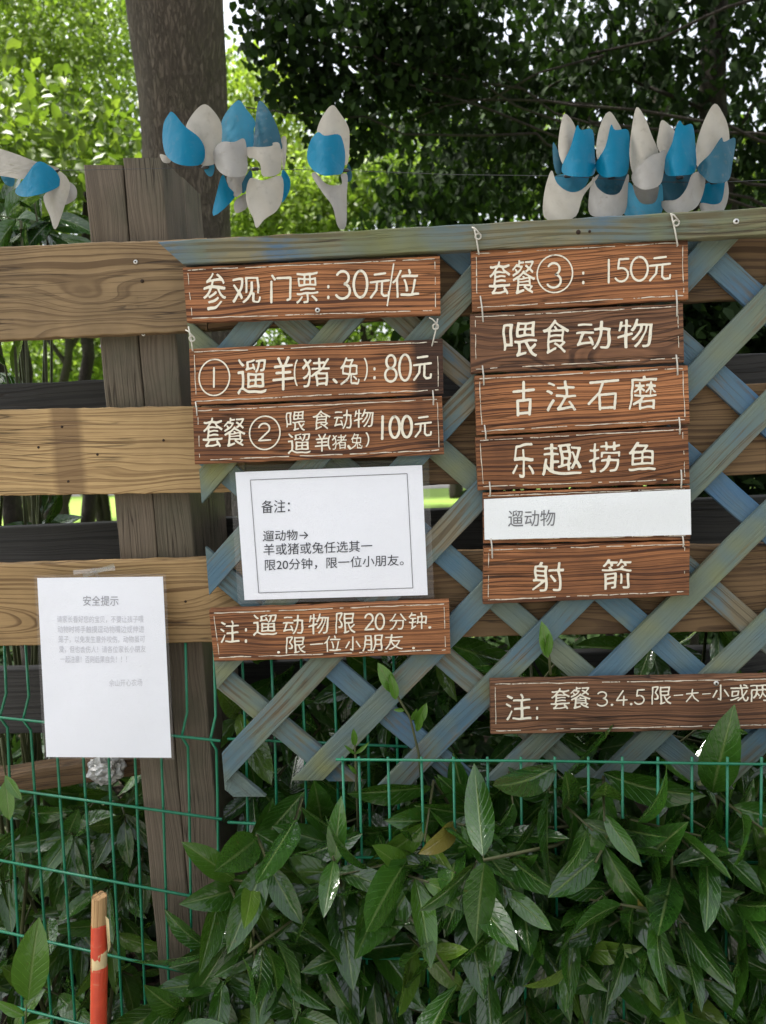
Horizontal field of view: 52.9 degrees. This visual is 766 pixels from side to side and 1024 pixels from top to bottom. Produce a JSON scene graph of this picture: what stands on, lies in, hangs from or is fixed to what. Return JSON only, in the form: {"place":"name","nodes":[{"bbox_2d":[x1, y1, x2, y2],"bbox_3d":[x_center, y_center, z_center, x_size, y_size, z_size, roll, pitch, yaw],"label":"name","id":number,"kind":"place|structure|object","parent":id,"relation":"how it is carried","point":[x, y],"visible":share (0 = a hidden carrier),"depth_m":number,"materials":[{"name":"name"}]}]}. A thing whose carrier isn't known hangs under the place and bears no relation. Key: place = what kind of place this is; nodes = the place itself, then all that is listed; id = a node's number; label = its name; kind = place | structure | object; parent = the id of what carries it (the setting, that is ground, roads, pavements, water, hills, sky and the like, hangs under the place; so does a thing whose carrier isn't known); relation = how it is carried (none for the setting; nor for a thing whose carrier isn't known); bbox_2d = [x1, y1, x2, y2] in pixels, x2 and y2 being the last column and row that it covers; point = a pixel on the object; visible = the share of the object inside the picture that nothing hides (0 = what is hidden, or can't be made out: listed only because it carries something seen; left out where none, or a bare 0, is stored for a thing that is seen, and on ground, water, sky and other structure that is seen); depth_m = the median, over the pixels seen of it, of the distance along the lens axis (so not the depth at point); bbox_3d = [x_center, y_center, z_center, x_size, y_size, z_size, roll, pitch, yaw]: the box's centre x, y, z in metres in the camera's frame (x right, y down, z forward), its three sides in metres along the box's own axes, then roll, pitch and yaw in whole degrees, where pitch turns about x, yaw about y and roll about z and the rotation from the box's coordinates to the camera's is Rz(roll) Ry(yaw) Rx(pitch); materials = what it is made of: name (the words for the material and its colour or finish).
{"place":"outdoors","nodes":[
{"label":"outdoors","id":0,"kind":"place"},
{"bbox_2d":[72,484,448,495],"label":"path","id":1,"kind":"structure","parent":0,"point":[436,486],"depth_m":14.29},
{"bbox_2d":[0,631,733,1023],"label":"planting bed","id":2,"kind":"object","parent":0,"point":[132,955],"depth_m":2.08,"materials":[{"name":"soil"}]},
{"bbox_2d":[0,917,50,1023],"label":"young shoot","id":3,"kind":"object","parent":2,"relation":"on","point":[30,970],"visible":1,"depth_m":1.37,"materials":[{"name":"green plant"}]},
{"bbox_2d":[0,178,90,958],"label":"leafy shrub","id":4,"kind":"object","parent":2,"relation":"on","point":[20,225],"visible":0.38,"depth_m":1.73,"materials":[{"name":"green plant"}]},
{"bbox_2d":[0,37,120,664],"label":"young tree","id":5,"kind":"object","parent":2,"relation":"on","point":[12,510],"visible":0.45,"depth_m":3.90,"materials":[{"name":"green plant"}]},
{"bbox_2d":[0,37,141,522],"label":"young tree","id":6,"kind":"object","parent":2,"relation":"on","point":[89,501],"visible":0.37,"depth_m":4.42,"materials":[{"name":"green plant"}]},
{"bbox_2d":[0,733,159,1023],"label":"laurel shrub","id":7,"kind":"object","parent":2,"relation":"on","point":[76,847],"visible":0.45,"depth_m":1.64,"materials":[{"name":"green plant"}]},
{"bbox_2d":[90,891,109,1023],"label":"stake","id":8,"kind":"object","parent":2,"relation":"in","point":[100,935],"visible":1,"depth_m":1.23,"materials":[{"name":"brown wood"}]},
{"bbox_2d":[125,0,282,768],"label":"tree","id":9,"kind":"object","parent":2,"relation":"on","point":[178,49],"visible":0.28,"depth_m":2.75,"materials":[{"name":"brown plant"}]},
{"bbox_2d":[112,792,373,1023],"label":"laurel shrub","id":10,"kind":"object","parent":2,"relation":"on","point":[233,967],"visible":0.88,"depth_m":1.24,"materials":[{"name":"green plant"}]},
{"bbox_2d":[0,631,754,1011],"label":"ground cover","id":11,"kind":"object","parent":2,"relation":"on","point":[470,743],"visible":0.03,"depth_m":2.99,"materials":[{"name":"green plant"}]},
{"bbox_2d":[0,158,765,984],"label":"timber fence","id":12,"kind":"object","parent":2,"relation":"on","point":[122,430],"visible":0.45,"depth_m":1.30,"materials":[{"name":"brown wood"}]},
{"bbox_2d":[0,757,140,792],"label":"wooden beam","id":13,"kind":"structure","parent":12,"relation":"attached to","point":[71,770],"depth_m":1.54,"materials":[{"name":"brown wood"}]},
{"bbox_2d":[86,757,126,785],"bbox_3d":[-0.542,0.503,1.505,0.081,0.059,0.050,-2,7,3],"label":"foil wrapper","id":14,"kind":"object","parent":13,"relation":"on","point":[97,773],"visible":0.91,"depth_m":1.49,"materials":[{"name":"silver metal"}]},
{"bbox_2d":[37,577,170,757],"bbox_3d":[-0.479,0.262,1.324,0.247,0.346,0.029,-2,7,3],"label":"paper note","id":15,"kind":"object","parent":12,"relation":"attached to","point":[104,665],"visible":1,"depth_m":1.31,"materials":[{"name":"white paper"}]},
{"bbox_2d":[0,643,222,1023],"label":"wire panel","id":16,"kind":"object","parent":12,"relation":"attached to","point":[140,886],"visible":0.51,"depth_m":1.45,"materials":[{"name":"green metal"}]},
{"bbox_2d":[0,738,21,819],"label":"young shoot","id":17,"kind":"object","parent":16,"relation":"attached to","point":[9,790],"visible":1,"depth_m":1.44,"materials":[{"name":"green plant"}]},
{"bbox_2d":[227,656,407,831],"bbox_3d":[-0.110,0.675,1.384,0.350,0.898,0.009,-2,7,3],"label":"wire panel","id":18,"kind":"object","parent":12,"relation":"attached to","point":[397,746],"visible":0.22,"depth_m":1.35,"materials":[{"name":"green metal"}]},
{"bbox_2d":[60,167,765,182],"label":"steel wire","id":19,"kind":"object","parent":12,"relation":"attached to","point":[401,172],"visible":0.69,"depth_m":1.21,"materials":[{"name":"metal"}]},
{"bbox_2d":[0,149,76,228],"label":"pinwheel","id":20,"kind":"object","parent":19,"relation":"hanging from","point":[40,177],"visible":1,"depth_m":1.19,"materials":[{"name":"white plastic"}]},
{"bbox_2d":[160,104,221,176],"bbox_3d":[-0.301,-0.568,1.172,0.103,0.106,0.058,-2,7,3],"label":"pinwheel","id":21,"kind":"object","parent":19,"relation":"hanging from","point":[196,140],"visible":1,"depth_m":1.17,"materials":[{"name":"blue plastic"}]},
{"bbox_2d":[212,100,255,215],"bbox_3d":[-0.237,-0.552,1.184,0.076,0.171,0.070,-2,7,3],"label":"pinwheel","id":22,"kind":"object","parent":19,"relation":"hanging from","point":[238,123],"visible":0.99,"depth_m":1.20,"materials":[{"name":"blue plastic"}]},
{"bbox_2d":[242,101,290,227],"bbox_3d":[-0.188,-0.541,1.194,0.078,0.204,0.068,-2,7,3],"label":"pinwheel","id":23,"kind":"object","parent":19,"relation":"hanging from","point":[266,197],"visible":1,"depth_m":1.18,"materials":[{"name":"white plastic"}]},
{"bbox_2d":[307,105,351,229],"bbox_3d":[-0.084,-0.535,1.192,0.066,0.192,0.061,-2,7,3],"label":"pinwheel","id":24,"kind":"object","parent":19,"relation":"hanging from","point":[328,151],"visible":1,"depth_m":1.19,"materials":[{"name":"white plastic"}]},
{"bbox_2d":[543,114,598,219],"bbox_3d":[0.291,-0.537,1.197,0.088,0.170,0.058,-2,7,3],"label":"pinwheel","id":25,"kind":"object","parent":19,"relation":"hanging from","point":[574,158],"visible":0.98,"depth_m":1.19,"materials":[{"name":"white plastic"}]},
{"bbox_2d":[588,112,629,216],"bbox_3d":[0.352,-0.539,1.192,0.070,0.168,0.054,-2,7,3],"label":"pinwheel","id":26,"kind":"object","parent":19,"relation":"hanging from","point":[607,197],"visible":1,"depth_m":1.19,"materials":[{"name":"white plastic"}]},
{"bbox_2d":[624,107,664,215],"bbox_3d":[0.402,-0.537,1.183,0.063,0.166,0.053,-2,7,3],"label":"pinwheel","id":27,"kind":"object","parent":19,"relation":"hanging from","point":[645,190],"visible":0.97,"depth_m":1.18,"materials":[{"name":"white plastic"}]},
{"bbox_2d":[657,120,704,212],"bbox_3d":[0.463,-0.534,1.185,0.068,0.150,0.053,-2,7,3],"label":"pinwheel","id":28,"kind":"object","parent":19,"relation":"hanging from","point":[677,145],"visible":0.96,"depth_m":1.18,"materials":[{"name":"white plastic"}]},
{"bbox_2d":[696,104,735,210],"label":"pinwheel","id":29,"kind":"object","parent":19,"relation":"hanging from","point":[715,147],"visible":0.94,"depth_m":1.18,"materials":[{"name":"white plastic"}]},
{"bbox_2d":[158,207,765,796],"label":"lattice panel","id":30,"kind":"object","parent":12,"relation":"attached to","point":[710,237],"visible":0.59,"depth_m":1.25,"materials":[{"name":"wood"}]},
{"bbox_2d":[183,256,440,323],"bbox_3d":[-0.111,-0.346,1.206,0.402,0.096,0.020,-2,7,3],"label":"wooden sign","id":31,"kind":"object","parent":30,"relation":"attached to","point":[373,288],"visible":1,"depth_m":1.20,"materials":[{"name":"brown wood"}]},
{"bbox_2d":[185,317,442,405],"bbox_3d":[-0.108,-0.240,1.217,0.405,0.127,0.026,-2,7,3],"label":"wooden sign","id":32,"kind":"object","parent":30,"relation":"attached to","point":[282,373],"visible":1,"depth_m":1.21,"materials":[{"name":"brown wood"}]},
{"bbox_2d":[193,390,443,463],"bbox_3d":[-0.106,-0.135,1.232,0.403,0.104,0.023,-2,7,3],"label":"wooden sign","id":33,"kind":"object","parent":30,"relation":"attached to","point":[392,427],"visible":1,"depth_m":1.23,"materials":[{"name":"brown wood"}]},
{"bbox_2d":[209,599,449,661],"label":"wooden sign","id":34,"kind":"object","parent":30,"relation":"attached to","point":[353,629],"visible":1,"depth_m":1.27,"materials":[{"name":"brown wood"}]},
{"bbox_2d":[235,465,427,599],"bbox_3d":[-0.085,0.034,1.260,0.328,0.235,0.004,-2,7,3],"label":"paper note","id":35,"kind":"object","parent":30,"relation":"attached to","point":[335,532],"visible":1,"depth_m":1.26,"materials":[{"name":"white paper"}]},
{"bbox_2d":[470,290,683,373],"bbox_3d":[0.298,-0.282,1.191,0.326,0.118,0.023,-2,7,3],"label":"wooden sign","id":36,"kind":"object","parent":30,"relation":"attached to","point":[575,338],"visible":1,"depth_m":1.19,"materials":[{"name":"brown wood"}]},
{"bbox_2d":[470,213,687,312],"bbox_3d":[0.298,-0.378,1.173,0.327,0.126,0.034,-2,7,3],"label":"wooden sign","id":37,"kind":"object","parent":30,"relation":"attached to","point":[574,276],"visible":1,"depth_m":1.18,"materials":[{"name":"brown wood"}]},
{"bbox_2d":[474,355,689,434],"bbox_3d":[0.310,-0.183,1.204,0.330,0.109,0.023,-2,7,3],"label":"wooden sign","id":38,"kind":"object","parent":30,"relation":"attached to","point":[577,400],"visible":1,"depth_m":1.20,"materials":[{"name":"brown wood"}]},
{"bbox_2d":[475,417,689,489],"bbox_3d":[0.314,-0.091,1.216,0.332,0.108,0.023,-2,7,3],"label":"wooden sign","id":39,"kind":"object","parent":30,"relation":"attached to","point":[643,456],"visible":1,"depth_m":1.21,"materials":[{"name":"brown wood"}]},
{"bbox_2d":[482,535,689,603],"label":"wooden sign","id":40,"kind":"object","parent":30,"relation":"attached to","point":[519,573],"visible":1,"depth_m":1.23,"materials":[{"name":"brown wood"}]},
{"bbox_2d":[482,470,689,543],"bbox_3d":[0.322,-0.005,1.226,0.326,0.113,0.023,-2,7,3],"label":"wooden sign","id":41,"kind":"object","parent":30,"relation":"attached to","point":[521,493],"visible":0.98,"depth_m":1.22,"materials":[{"name":"brown wood"}]},
{"bbox_2d":[484,489,690,539],"bbox_3d":[0.323,0.007,1.218,0.325,0.072,0.005,-2,7,3],"label":"paper strip","id":42,"kind":"object","parent":41,"relation":"attached to","point":[655,513],"visible":1,"depth_m":1.22,"materials":[{"name":"white paper"}]},
{"bbox_2d":[489,673,765,733],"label":"wooden sign","id":43,"kind":"object","parent":30,"relation":"attached to","point":[581,704],"visible":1,"depth_m":1.26,"materials":[{"name":"brown wood"}]},
{"bbox_2d":[336,756,765,1023],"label":"wire panel","id":44,"kind":"object","parent":12,"relation":"attached to","point":[554,761],"visible":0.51,"depth_m":1.21,"materials":[{"name":"green metal"}]},
{"bbox_2d":[267,752,565,1023],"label":"laurel shrub","id":45,"kind":"object","parent":2,"relation":"on","point":[370,908],"visible":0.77,"depth_m":1.21,"materials":[{"name":"green plant"}]},
{"bbox_2d":[344,729,368,848],"bbox_3d":[-0.039,0.472,1.300,0.043,0.229,0.019,-2,7,3],"label":"young shoot","id":46,"kind":"object","parent":45,"relation":"on","point":[354,738],"visible":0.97,"depth_m":1.29,"materials":[{"name":"green plant"}]},
{"bbox_2d":[216,632,765,832],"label":"laurel shrub","id":47,"kind":"object","parent":2,"relation":"on","point":[435,688],"visible":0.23,"depth_m":1.47,"materials":[{"name":"green plant"}]},
{"bbox_2d":[227,0,765,208],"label":"dark tree","id":48,"kind":"object","parent":2,"relation":"on","point":[386,42],"visible":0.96,"depth_m":3.68,"materials":[{"name":"green plant"}]},
{"bbox_2d":[314,0,765,225],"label":"dark tree","id":49,"kind":"object","parent":2,"relation":"on","point":[706,89],"visible":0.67,"depth_m":4.18,"materials":[{"name":"green plant"}]},
{"bbox_2d":[383,724,705,1023],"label":"laurel shrub","id":50,"kind":"object","parent":2,"relation":"on","point":[554,960],"visible":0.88,"depth_m":1.18,"materials":[{"name":"green plant"}]},
{"bbox_2d":[391,301,765,815],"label":"dark bush","id":51,"kind":"object","parent":2,"relation":"on","point":[705,324],"visible":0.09,"depth_m":2.11,"materials":[{"name":"green plant"}]},
{"bbox_2d":[579,704,765,1023],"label":"laurel shrub","id":52,"kind":"object","parent":2,"relation":"on","point":[703,909],"visible":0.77,"depth_m":1.18,"materials":[{"name":"green plant"}]},
{"bbox_2d":[2,478,754,525],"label":"ground","id":53,"kind":"structure","parent":0,"point":[436,497],"depth_m":12.88,"materials":[{"name":"green plant"}]},
{"bbox_2d":[1,338,102,495],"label":"bush","id":54,"kind":"object","parent":53,"relation":"on","point":[37,367],"visible":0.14,"depth_m":9.68,"materials":[{"name":"green plant"}]},
{"bbox_2d":[0,89,115,519],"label":"young tree","id":55,"kind":"object","parent":53,"relation":"on","point":[26,101],"visible":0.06,"depth_m":4.80,"materials":[{"name":"green plant"}]},
{"bbox_2d":[5,338,111,520],"bbox_3d":[-4.079,-1.346,10.987,3.192,3.158,2.345,-2,7,3],"label":"bush","id":56,"kind":"object","parent":53,"relation":"on","point":[106,508],"visible":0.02,"depth_m":10.74,"materials":[{"name":"green plant"}]},
{"bbox_2d":[0,0,141,522],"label":"tree","id":57,"kind":"object","parent":53,"relation":"on","point":[32,20],"visible":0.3,"depth_m":7.24,"materials":[{"name":"green plant"}]},
{"bbox_2d":[0,0,261,521],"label":"tree","id":58,"kind":"object","parent":53,"relation":"on","point":[99,510],"visible":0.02,"depth_m":10.89,"materials":[{"name":"green plant"}]},
{"bbox_2d":[226,30,372,344],"bbox_3d":[-2.216,-4.303,13.819,4.977,8.134,3.497,1,8,28],"label":"tree","id":59,"kind":"object","parent":53,"relation":"on","point":[254,85],"visible":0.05,"depth_m":13.00,"materials":[{"name":"green plant"}]},
{"bbox_2d":[254,328,358,345],"bbox_3d":[-1.503,-1.472,10.228,3.025,3.337,2.624,-2,7,3],"label":"bush","id":60,"kind":"object","parent":53,"relation":"on","point":[278,339],"visible":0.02,"depth_m":9.96,"materials":[{"name":"green plant"}]},
{"bbox_2d":[230,128,481,345],"bbox_3d":[-0.614,-2.091,9.112,4.151,4.817,2.315,-2,7,3],"label":"tree","id":61,"kind":"object","parent":53,"relation":"on","point":[304,190],"visible":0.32,"depth_m":8.66,"materials":[{"name":"green plant"}]},
{"bbox_2d":[344,324,404,342],"bbox_3d":[0.013,-1.693,10.820,2.742,3.469,2.365,-6,8,-24],"label":"bush","id":62,"kind":"object","parent":53,"relation":"on","point":[370,326],"visible":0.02,"depth_m":10.04,"materials":[{"name":"green plant"}]},
{"bbox_2d":[285,100,645,498],"bbox_3d":[1.677,-3.359,11.972,6.096,6.366,3.184,-2,7,3],"label":"tree","id":63,"kind":"object","parent":53,"relation":"on","point":[455,490],"visible":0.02,"depth_m":11.64,"materials":[{"name":"green plant"}]},
{"bbox_2d":[316,0,765,484],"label":"dark tree","id":64,"kind":"object","parent":53,"relation":"on","point":[412,208],"visible":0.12,"depth_m":6.03,"materials":[{"name":"green plant"}]},
{"bbox_2d":[537,109,762,216],"bbox_3d":[5.180,-3.505,12.632,6.259,6.126,3.558,-2,7,3],"label":"tree","id":65,"kind":"object","parent":53,"relation":"on","point":[753,174],"depth_m":11.81,"materials":[{"name":"green plant"}]},
{"bbox_2d":[0,0,765,375],"label":"sky","id":66,"kind":"structure","parent":0,"point":[227,16],"materials":[{"name":"white"}]},
{"bbox_2d":[377,663,427,784],"bbox_3d":[0.037,0.365,1.287,0.080,0.240,0.020,-2,7,3],"label":"young shoot","id":67,"kind":"object","parent":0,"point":[387,680],"visible":0.98,"depth_m":1.28,"materials":[{"name":"green plant"}]},
{"bbox_2d":[539,621,552,674],"bbox_3d":[0.265,0.223,1.256,0.025,0.095,0.017,-4,7,-8],"label":"young shoot","id":68,"kind":"object","parent":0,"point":[546,641],"visible":1,"depth_m":1.25,"materials":[{"name":"green plant"}]}
]}

